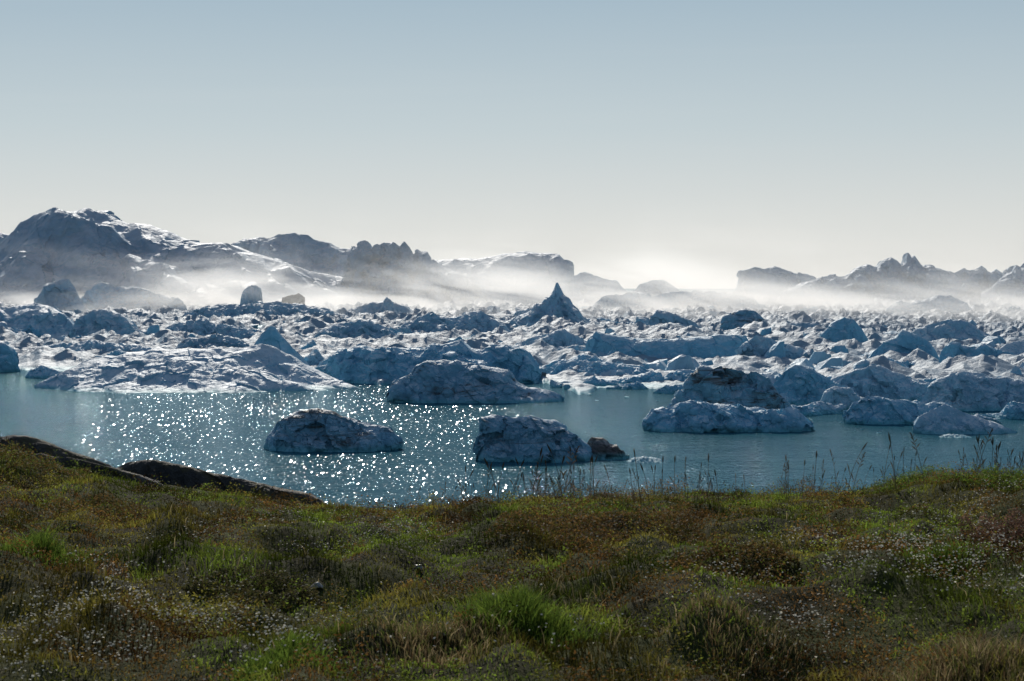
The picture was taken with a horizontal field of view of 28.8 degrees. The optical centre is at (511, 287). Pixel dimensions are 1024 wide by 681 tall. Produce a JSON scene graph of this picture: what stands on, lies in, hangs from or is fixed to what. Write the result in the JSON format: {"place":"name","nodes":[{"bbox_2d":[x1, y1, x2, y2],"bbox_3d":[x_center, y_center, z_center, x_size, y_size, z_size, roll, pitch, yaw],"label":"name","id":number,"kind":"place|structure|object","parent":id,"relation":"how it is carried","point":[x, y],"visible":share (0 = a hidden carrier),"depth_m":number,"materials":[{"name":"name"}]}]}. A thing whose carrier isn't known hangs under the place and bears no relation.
{"place":"outdoors","nodes":[
{"label":"outdoors","id":0,"kind":"place"},
{"bbox_2d":[0,449,1023,680],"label":"ground","id":1,"kind":"structure","parent":0,"point":[866,578],"depth_m":11.45,"materials":[{"name":"plant"}]},
{"bbox_2d":[0,439,91,489],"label":"dwarf shrub","id":2,"kind":"object","parent":1,"relation":"on","point":[33,459],"visible":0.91,"depth_m":21.10,"materials":[{"name":"green plant"}]},
{"bbox_2d":[0,516,104,571],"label":"grass tuft","id":3,"kind":"object","parent":1,"relation":"on","point":[36,539],"visible":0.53,"depth_m":12.97,"materials":[{"name":"green plant"}]},
{"bbox_2d":[0,435,111,466],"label":"rock outcrop","id":4,"kind":"object","parent":1,"relation":"on","point":[41,446],"visible":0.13,"depth_m":25.09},
{"bbox_2d":[32,453,162,486],"bbox_3d":[-4.888,2.707,23.100,2.509,1.586,1.052,0,0,0],"label":"rock outcrop","id":5,"kind":"object","parent":1,"relation":"on","point":[93,466],"visible":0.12,"depth_m":23.05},
{"bbox_2d":[40,490,200,527],"bbox_3d":[-3.667,2.142,18.969,1.620,0.453,1.959,0,0,0],"label":"dwarf shrub","id":6,"kind":"object","parent":1,"relation":"on","point":[108,499],"visible":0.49,"depth_m":18.90,"materials":[{"name":"green plant"}]},
{"bbox_2d":[117,459,327,505],"bbox_3d":[-3.797,2.850,25.600,3.227,1.300,1.132,0,0,0],"label":"rock outcrop","id":7,"kind":"object","parent":1,"relation":"on","point":[184,476],"visible":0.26,"depth_m":25.46,"materials":[{"name":"stone"}]},
{"bbox_2d":[181,559,328,612],"bbox_3d":[-1.580,1.869,12.262,0.901,0.282,1.049,0,0,0],"label":"dwarf shrub","id":8,"kind":"object","parent":1,"relation":"on","point":[270,595],"visible":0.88,"depth_m":12.16,"materials":[{"name":"green plant"}]},
{"bbox_2d":[200,627,350,680],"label":"grass tuft","id":9,"kind":"object","parent":1,"relation":"on","point":[279,654],"visible":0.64,"depth_m":8.16,"materials":[{"name":"green plant"}]},
{"bbox_2d":[316,603,541,680],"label":"straw tuft","id":10,"kind":"object","parent":1,"relation":"on","point":[416,633],"visible":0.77,"depth_m":9.09,"materials":[{"name":"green plant"}]},
{"bbox_2d":[0,468,1023,680],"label":"white blossoms","id":11,"kind":"object","parent":1,"relation":"on","point":[341,608],"visible":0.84,"depth_m":10.38,"materials":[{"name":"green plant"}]},
{"bbox_2d":[0,438,1023,680],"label":"heath cover","id":12,"kind":"object","parent":1,"relation":"on","point":[330,669],"visible":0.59,"depth_m":12.51,"materials":[{"name":"green plant"}]},
{"bbox_2d":[439,575,608,657],"bbox_3d":[0.031,1.574,9.646,1.016,0.431,1.558,0,0,-21],"label":"grass tuft","id":13,"kind":"object","parent":1,"relation":"on","point":[532,606],"visible":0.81,"depth_m":9.51,"materials":[{"name":"green plant"}]},
{"bbox_2d":[478,492,710,554],"bbox_3d":[0.683,1.965,16.208,1.920,0.479,2.298,0,0,0],"label":"dwarf shrub","id":14,"kind":"object","parent":1,"relation":"on","point":[502,518],"visible":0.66,"depth_m":16.10,"materials":[{"name":"green plant"}]},
{"bbox_2d":[651,531,802,586],"bbox_3d":[1.340,1.718,12.597,0.970,0.335,1.148,0,0,0],"label":"dwarf shrub","id":15,"kind":"object","parent":1,"relation":"on","point":[746,551],"visible":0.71,"depth_m":12.57,"materials":[{"name":"green plant"}]},
{"bbox_2d":[579,588,886,680],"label":"straw tuft","id":16,"kind":"object","parent":1,"relation":"on","point":[748,666],"visible":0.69,"depth_m":9.52,"materials":[{"name":"brown plant"}]},
{"bbox_2d":[888,432,897,487],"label":"seed stalk","id":17,"kind":"object","parent":1,"relation":"on","point":[893,462],"visible":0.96,"depth_m":21.12,"materials":[{"name":"plant"}]},
{"bbox_2d":[909,432,928,481],"bbox_3d":[4.524,1.908,22.106,0.234,0.612,0.015,0,0,22],"label":"seed stalk","id":18,"kind":"object","parent":1,"relation":"on","point":[918,456],"visible":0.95,"depth_m":22.11,"materials":[{"name":"plant"}]},
{"bbox_2d":[873,462,967,493],"bbox_3d":[4.729,2.185,22.758,1.168,0.364,1.348,0,0,0],"label":"dwarf shrub","id":19,"kind":"object","parent":1,"relation":"on","point":[945,474],"visible":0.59,"depth_m":22.82,"materials":[{"name":"green plant"}]},
{"bbox_2d":[825,615,1023,680],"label":"straw tuft","id":20,"kind":"object","parent":1,"relation":"on","point":[944,667],"visible":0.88,"depth_m":8.33,"materials":[{"name":"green plant"}]},
{"bbox_2d":[958,504,1023,554],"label":"dwarf shrub","id":21,"kind":"object","parent":1,"relation":"on","point":[1013,522],"visible":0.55,"depth_m":14.76,"materials":[{"name":"brown plant"}]},
{"bbox_2d":[958,462,1023,491],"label":"dwarf shrub","id":22,"kind":"object","parent":1,"relation":"on","point":[986,476],"visible":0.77,"depth_m":20.65,"materials":[{"name":"green plant"}]},
{"bbox_2d":[0,289,1023,509],"bbox_3d":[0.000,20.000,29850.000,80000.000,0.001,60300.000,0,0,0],"label":"water","id":23,"kind":"structure","parent":0,"point":[227,434],"depth_m":256.09,"materials":[{"name":"liquid"}]},
{"bbox_2d":[0,342,20,371],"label":"iceberg","id":24,"kind":"object","parent":23,"relation":"on","point":[9,359],"visible":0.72,"depth_m":472.57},
{"bbox_2d":[14,324,40,337],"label":"ice ridge","id":25,"kind":"structure","parent":23,"relation":"on","point":[30,329],"depth_m":800.30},
{"bbox_2d":[0,303,73,336],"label":"iceberg","id":26,"kind":"object","parent":23,"relation":"on","point":[49,320],"visible":0.58,"depth_m":814.01,"materials":[{"name":"ice"}]},
{"bbox_2d":[25,365,59,378],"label":"iceberg","id":27,"kind":"object","parent":23,"relation":"on","point":[42,372],"visible":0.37,"depth_m":441.79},
{"bbox_2d":[34,279,85,311],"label":"iceberg","id":28,"kind":"object","parent":23,"relation":"on","point":[61,294],"visible":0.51,"depth_m":1416.57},
{"bbox_2d":[35,339,151,351],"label":"iceberg","id":29,"kind":"object","parent":23,"relation":"on","point":[89,344],"visible":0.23,"depth_m":551.32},
{"bbox_2d":[68,309,148,337],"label":"iceberg","id":30,"kind":"object","parent":23,"relation":"on","point":[92,321],"visible":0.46,"depth_m":771.63,"materials":[{"name":"ice"}]},
{"bbox_2d":[95,349,126,356],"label":"ice ridge","id":31,"kind":"structure","parent":23,"relation":"on","point":[116,352],"depth_m":525.05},
{"bbox_2d":[80,282,174,310],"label":"iceberg","id":32,"kind":"object","parent":23,"relation":"on","point":[99,295],"visible":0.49,"depth_m":1446.04,"materials":[{"name":"ice"}]},
{"bbox_2d":[167,297,186,309],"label":"ice block","id":33,"kind":"structure","parent":23,"relation":"on","point":[177,303],"depth_m":1416.20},
{"bbox_2d":[0,207,364,305],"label":"mountain","id":34,"kind":"structure","parent":23,"relation":"on","point":[83,250],"depth_m":1840.39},
{"bbox_2d":[34,343,358,392],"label":"iceberg","id":35,"kind":"object","parent":23,"relation":"on","point":[261,367],"visible":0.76,"depth_m":393.96,"materials":[{"name":"ice"}]},
{"bbox_2d":[154,318,254,338],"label":"iceberg","id":36,"kind":"object","parent":23,"relation":"on","point":[203,327],"visible":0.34,"depth_m":738.00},
{"bbox_2d":[175,334,249,348],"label":"iceberg","id":37,"kind":"object","parent":23,"relation":"on","point":[219,340],"visible":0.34,"depth_m":561.44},
{"bbox_2d":[240,285,262,304],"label":"iceberg","id":38,"kind":"object","parent":23,"relation":"on","point":[252,294],"visible":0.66,"depth_m":1285.52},
{"bbox_2d":[182,301,349,317],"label":"iceberg","id":39,"kind":"object","parent":23,"relation":"on","point":[276,308],"visible":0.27,"depth_m":1125.37,"materials":[{"name":"ice"}]},
{"bbox_2d":[254,326,307,364],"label":"iceberg","id":40,"kind":"object","parent":23,"relation":"on","point":[271,335],"visible":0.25,"depth_m":479.95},
{"bbox_2d":[231,233,351,276],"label":"mountain","id":41,"kind":"structure","parent":23,"relation":"on","point":[308,252],"depth_m":2036.32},
{"bbox_2d":[282,293,304,303],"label":"ice block","id":42,"kind":"structure","parent":23,"relation":"on","point":[298,298],"depth_m":1277.81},
{"bbox_2d":[299,340,316,349],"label":"ice ridge","id":43,"kind":"structure","parent":23,"relation":"on","point":[311,344],"depth_m":576.75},
{"bbox_2d":[304,348,330,365],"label":"ice ridge","id":44,"kind":"structure","parent":23,"relation":"on","point":[314,357],"depth_m":485.00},
{"bbox_2d":[264,408,403,451],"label":"iceberg","id":45,"kind":"object","parent":23,"relation":"on","point":[313,430],"visible":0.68,"depth_m":244.88,"materials":[{"name":"ice"}]},
{"bbox_2d":[311,319,396,338],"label":"iceberg","id":46,"kind":"object","parent":23,"relation":"on","point":[359,327],"visible":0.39,"depth_m":713.24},
{"bbox_2d":[347,297,412,314],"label":"iceberg","id":47,"kind":"object","parent":23,"relation":"on","point":[387,303],"visible":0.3,"depth_m":1237.27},
{"bbox_2d":[337,240,486,303],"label":"mountain","id":48,"kind":"structure","parent":23,"relation":"on","point":[396,273],"depth_m":1891.10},
{"bbox_2d":[315,340,541,383],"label":"iceberg","id":49,"kind":"object","parent":23,"relation":"on","point":[362,364],"visible":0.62,"depth_m":420.50,"materials":[{"name":"ice"}]},
{"bbox_2d":[395,311,510,333],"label":"iceberg","id":50,"kind":"object","parent":23,"relation":"on","point":[480,321],"visible":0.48,"depth_m":812.38,"materials":[{"name":"ice"}]},
{"bbox_2d":[386,360,563,403],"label":"iceberg","id":51,"kind":"object","parent":23,"relation":"on","point":[442,381],"visible":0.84,"depth_m":348.04,"materials":[{"name":"ice"}]},
{"bbox_2d":[435,251,573,303],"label":"mountain","id":52,"kind":"structure","parent":23,"relation":"on","point":[524,277],"depth_m":1972.78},
{"bbox_2d":[0,290,1023,401],"bbox_3d":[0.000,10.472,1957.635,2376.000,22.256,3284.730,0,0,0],"label":"brash ice","id":53,"kind":"structure","parent":23,"relation":"on","point":[995,316],"depth_m":763.50,"materials":[{"name":"ice"}]},
{"bbox_2d":[147,325,159,333],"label":"ice block","id":54,"kind":"structure","parent":53,"relation":"on","point":[152,329],"depth_m":782.03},
{"bbox_2d":[760,328,771,335],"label":"ice block","id":55,"kind":"structure","parent":53,"relation":"on","point":[766,331],"depth_m":777.91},
{"bbox_2d":[802,348,813,356],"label":"ice block","id":56,"kind":"structure","parent":53,"relation":"on","point":[808,352],"depth_m":483.54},
{"bbox_2d":[829,345,847,352],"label":"ice block","id":57,"kind":"structure","parent":53,"relation":"on","point":[838,349],"depth_m":481.36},
{"bbox_2d":[853,359,869,369],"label":"ice block","id":58,"kind":"structure","parent":53,"relation":"on","point":[862,363],"depth_m":397.62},
{"bbox_2d":[1010,366,1021,374],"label":"ice block","id":59,"kind":"structure","parent":53,"relation":"on","point":[1016,370],"depth_m":407.04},
{"bbox_2d":[505,308,530,317],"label":"ice ridge","id":60,"kind":"structure","parent":23,"relation":"on","point":[518,312],"depth_m":1175.96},
{"bbox_2d":[501,282,590,325],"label":"iceberg","id":61,"kind":"object","parent":23,"relation":"on","point":[557,303],"visible":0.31,"depth_m":925.00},
{"bbox_2d":[514,329,586,348],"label":"iceberg","id":62,"kind":"object","parent":23,"relation":"on","point":[557,338],"visible":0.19,"depth_m":548.04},
{"bbox_2d":[472,415,629,462],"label":"iceberg","id":63,"kind":"object","parent":23,"relation":"on","point":[504,438],"visible":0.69,"depth_m":230.64,"materials":[{"name":"ice"}]},
{"bbox_2d":[557,345,585,351],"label":"ice ridge","id":64,"kind":"structure","parent":23,"relation":"on","point":[578,347],"depth_m":528.60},
{"bbox_2d":[539,353,605,368],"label":"ice ridge","id":65,"kind":"structure","parent":23,"relation":"on","point":[577,358],"depth_m":453.32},
{"bbox_2d":[549,360,648,374],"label":"iceberg","id":66,"kind":"object","parent":23,"relation":"on","point":[597,367],"visible":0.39,"depth_m":432.51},
{"bbox_2d":[573,272,627,300],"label":"iceberg","id":67,"kind":"object","parent":23,"relation":"on","point":[589,286],"visible":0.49,"depth_m":2290.28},
{"bbox_2d":[583,376,618,385],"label":"ice ridge","id":68,"kind":"structure","parent":23,"relation":"on","point":[594,380],"depth_m":403.56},
{"bbox_2d":[600,371,620,375],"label":"ice block","id":69,"kind":"structure","parent":23,"relation":"on","point":[610,373],"depth_m":424.37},
{"bbox_2d":[574,370,664,383],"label":"ice ridge","id":70,"kind":"structure","parent":23,"relation":"on","point":[651,375],"depth_m":409.88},
{"bbox_2d":[606,382,648,389],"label":"ice ridge","id":71,"kind":"structure","parent":23,"relation":"on","point":[637,385],"depth_m":393.54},
{"bbox_2d":[635,316,648,323],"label":"ice block","id":72,"kind":"structure","parent":23,"relation":"on","point":[643,319],"depth_m":951.38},
{"bbox_2d":[627,456,663,462],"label":"ice floe","id":73,"kind":"object","parent":23,"relation":"on","point":[643,459],"visible":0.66,"depth_m":229.01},
{"bbox_2d":[644,359,667,368],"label":"ice block","id":74,"kind":"structure","parent":23,"relation":"on","point":[646,366],"depth_m":455.95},
{"bbox_2d":[632,280,680,295],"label":"iceberg","id":75,"kind":"object","parent":23,"relation":"on","point":[655,287],"visible":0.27,"depth_m":2495.51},
{"bbox_2d":[649,361,666,370],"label":"ice block","id":76,"kind":"structure","parent":23,"relation":"on","point":[661,365],"depth_m":449.30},
{"bbox_2d":[585,331,748,359],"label":"iceberg","id":77,"kind":"object","parent":23,"relation":"on","point":[599,344],"visible":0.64,"depth_m":509.79,"materials":[{"name":"ice"}]},
{"bbox_2d":[653,384,682,393],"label":"ice ridge","id":78,"kind":"structure","parent":23,"relation":"on","point":[668,389],"depth_m":377.36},
{"bbox_2d":[648,310,701,327],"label":"iceberg","id":79,"kind":"object","parent":23,"relation":"on","point":[659,317],"visible":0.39,"depth_m":839.06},
{"bbox_2d":[664,369,694,381],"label":"ice ridge","id":80,"kind":"structure","parent":23,"relation":"on","point":[681,375],"depth_m":409.50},
{"bbox_2d":[593,289,766,309],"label":"iceberg","id":81,"kind":"object","parent":23,"relation":"on","point":[685,299],"visible":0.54,"depth_m":1494.41,"materials":[{"name":"ice"}]},
{"bbox_2d":[667,355,694,370],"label":"ice block","id":82,"kind":"structure","parent":23,"relation":"on","point":[684,362],"depth_m":430.96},
{"bbox_2d":[642,365,814,432],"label":"iceberg","id":83,"kind":"object","parent":23,"relation":"on","point":[716,399],"visible":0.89,"depth_m":279.26,"materials":[{"name":"ice"}]},
{"bbox_2d":[720,310,765,329],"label":"ice block","id":84,"kind":"structure","parent":23,"relation":"on","point":[736,319],"depth_m":851.71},
{"bbox_2d":[760,371,777,383],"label":"ice block","id":85,"kind":"structure","parent":23,"relation":"on","point":[770,375],"depth_m":376.75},
{"bbox_2d":[735,335,804,359],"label":"iceberg","id":86,"kind":"object","parent":23,"relation":"on","point":[758,346],"visible":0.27,"depth_m":490.54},
{"bbox_2d":[733,266,815,296],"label":"iceberg","id":87,"kind":"object","parent":23,"relation":"on","point":[773,280],"visible":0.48,"depth_m":2592.09,"materials":[{"name":"ice"}]},
{"bbox_2d":[764,340,785,357],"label":"ice block","id":88,"kind":"structure","parent":23,"relation":"on","point":[778,349],"depth_m":483.98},
{"bbox_2d":[784,358,814,370],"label":"ice block","id":89,"kind":"structure","parent":23,"relation":"on","point":[802,361],"depth_m":434.73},
{"bbox_2d":[791,322,818,327],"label":"iceberg","id":90,"kind":"object","parent":23,"relation":"on","point":[805,324],"visible":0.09,"depth_m":796.19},
{"bbox_2d":[791,405,822,415],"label":"ice ridge","id":91,"kind":"structure","parent":23,"relation":"on","point":[805,410],"depth_m":312.04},
{"bbox_2d":[773,365,841,405],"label":"iceberg","id":92,"kind":"object","parent":23,"relation":"on","point":[798,385],"visible":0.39,"depth_m":340.14,"materials":[{"name":"ice"}]},
{"bbox_2d":[799,306,818,312],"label":"ice ridge","id":93,"kind":"structure","parent":23,"relation":"on","point":[811,309],"depth_m":1329.96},
{"bbox_2d":[809,351,830,364],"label":"ice block","id":94,"kind":"structure","parent":23,"relation":"on","point":[817,357],"depth_m":441.33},
{"bbox_2d":[804,401,846,413],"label":"ice ridge","id":95,"kind":"structure","parent":23,"relation":"on","point":[821,407],"depth_m":316.90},
{"bbox_2d":[815,357,842,370],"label":"ice block","id":96,"kind":"structure","parent":23,"relation":"on","point":[833,361],"depth_m":429.81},
{"bbox_2d":[820,386,860,409],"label":"iceberg","id":97,"kind":"object","parent":23,"relation":"on","point":[847,397],"visible":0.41,"depth_m":325.48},
{"bbox_2d":[819,317,868,342],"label":"ice block","id":98,"kind":"structure","parent":23,"relation":"on","point":[841,329],"depth_m":602.00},
{"bbox_2d":[780,253,974,301],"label":"iceberg","id":99,"kind":"object","parent":23,"relation":"on","point":[909,277],"visible":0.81,"depth_m":2131.53,"materials":[{"name":"ice"}]},
{"bbox_2d":[830,363,929,399],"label":"iceberg","id":100,"kind":"object","parent":23,"relation":"on","point":[872,379],"visible":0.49,"depth_m":351.43,"materials":[{"name":"ice"}]},
{"bbox_2d":[842,396,930,424],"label":"iceberg","id":101,"kind":"object","parent":23,"relation":"on","point":[877,410],"visible":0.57,"depth_m":293.12,"materials":[{"name":"ice"}]},
{"bbox_2d":[888,357,915,366],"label":"ice ridge","id":102,"kind":"structure","parent":23,"relation":"on","point":[907,363],"depth_m":459.60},
{"bbox_2d":[867,330,938,359],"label":"iceberg","id":103,"kind":"object","parent":23,"relation":"on","point":[903,341],"visible":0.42,"depth_m":498.42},
{"bbox_2d":[885,295,971,314],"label":"iceberg","id":104,"kind":"object","parent":23,"relation":"on","point":[950,303],"visible":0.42,"depth_m":1274.69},
{"bbox_2d":[913,400,951,409],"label":"ice ridge","id":105,"kind":"structure","parent":23,"relation":"on","point":[932,405],"depth_m":317.21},
{"bbox_2d":[911,319,990,340],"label":"iceberg","id":106,"kind":"object","parent":23,"relation":"on","point":[957,329],"visible":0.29,"depth_m":654.07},
{"bbox_2d":[939,434,969,437],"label":"ice floe","id":107,"kind":"object","parent":23,"relation":"on","point":[954,436],"visible":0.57,"depth_m":266.46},
{"bbox_2d":[913,404,1016,434],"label":"iceberg","id":108,"kind":"object","parent":23,"relation":"on","point":[944,419],"visible":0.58,"depth_m":273.29,"materials":[{"name":"ice"}]},
{"bbox_2d":[920,371,1023,410],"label":"iceberg","id":109,"kind":"object","parent":23,"relation":"on","point":[967,391],"visible":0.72,"depth_m":326.79,"materials":[{"name":"ice"}]},
{"bbox_2d":[939,341,1013,362],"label":"iceberg","id":110,"kind":"object","parent":23,"relation":"on","point":[952,349],"visible":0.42,"depth_m":468.57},
{"bbox_2d":[955,266,1002,300],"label":"iceberg","id":111,"kind":"object","parent":23,"relation":"on","point":[979,280],"visible":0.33,"depth_m":2143.87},
{"bbox_2d":[974,413,1001,423],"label":"ice ridge","id":112,"kind":"structure","parent":23,"relation":"on","point":[989,418],"depth_m":293.05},
{"bbox_2d":[982,336,1000,343],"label":"ice block","id":113,"kind":"structure","parent":23,"relation":"on","point":[995,339],"depth_m":606.22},
{"bbox_2d":[979,263,1023,300],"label":"iceberg","id":114,"kind":"object","parent":23,"relation":"on","point":[1009,284],"visible":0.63,"depth_m":2092.34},
{"bbox_2d":[980,401,1023,418],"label":"ice ridge","id":115,"kind":"structure","parent":23,"relation":"on","point":[1013,410],"depth_m":304.35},
{"bbox_2d":[999,340,1023,354],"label":"iceberg","id":116,"kind":"object","parent":23,"relation":"on","point":[1015,347],"visible":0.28,"depth_m":548.46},
{"bbox_2d":[0,0,1023,288],"label":"sky","id":117,"kind":"structure","parent":0,"point":[685,144],"materials":[{"name":"blue"}]},
{"bbox_2d":[883,537,1009,584],"bbox_3d":[2.667,1.704,12.397,1.000,0.317,1.335,0,0,-17],"label":"shrub","id":118,"kind":"object","parent":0,"point":[946,551],"visible":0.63,"depth_m":12.41,"materials":[{"name":"green plant"}]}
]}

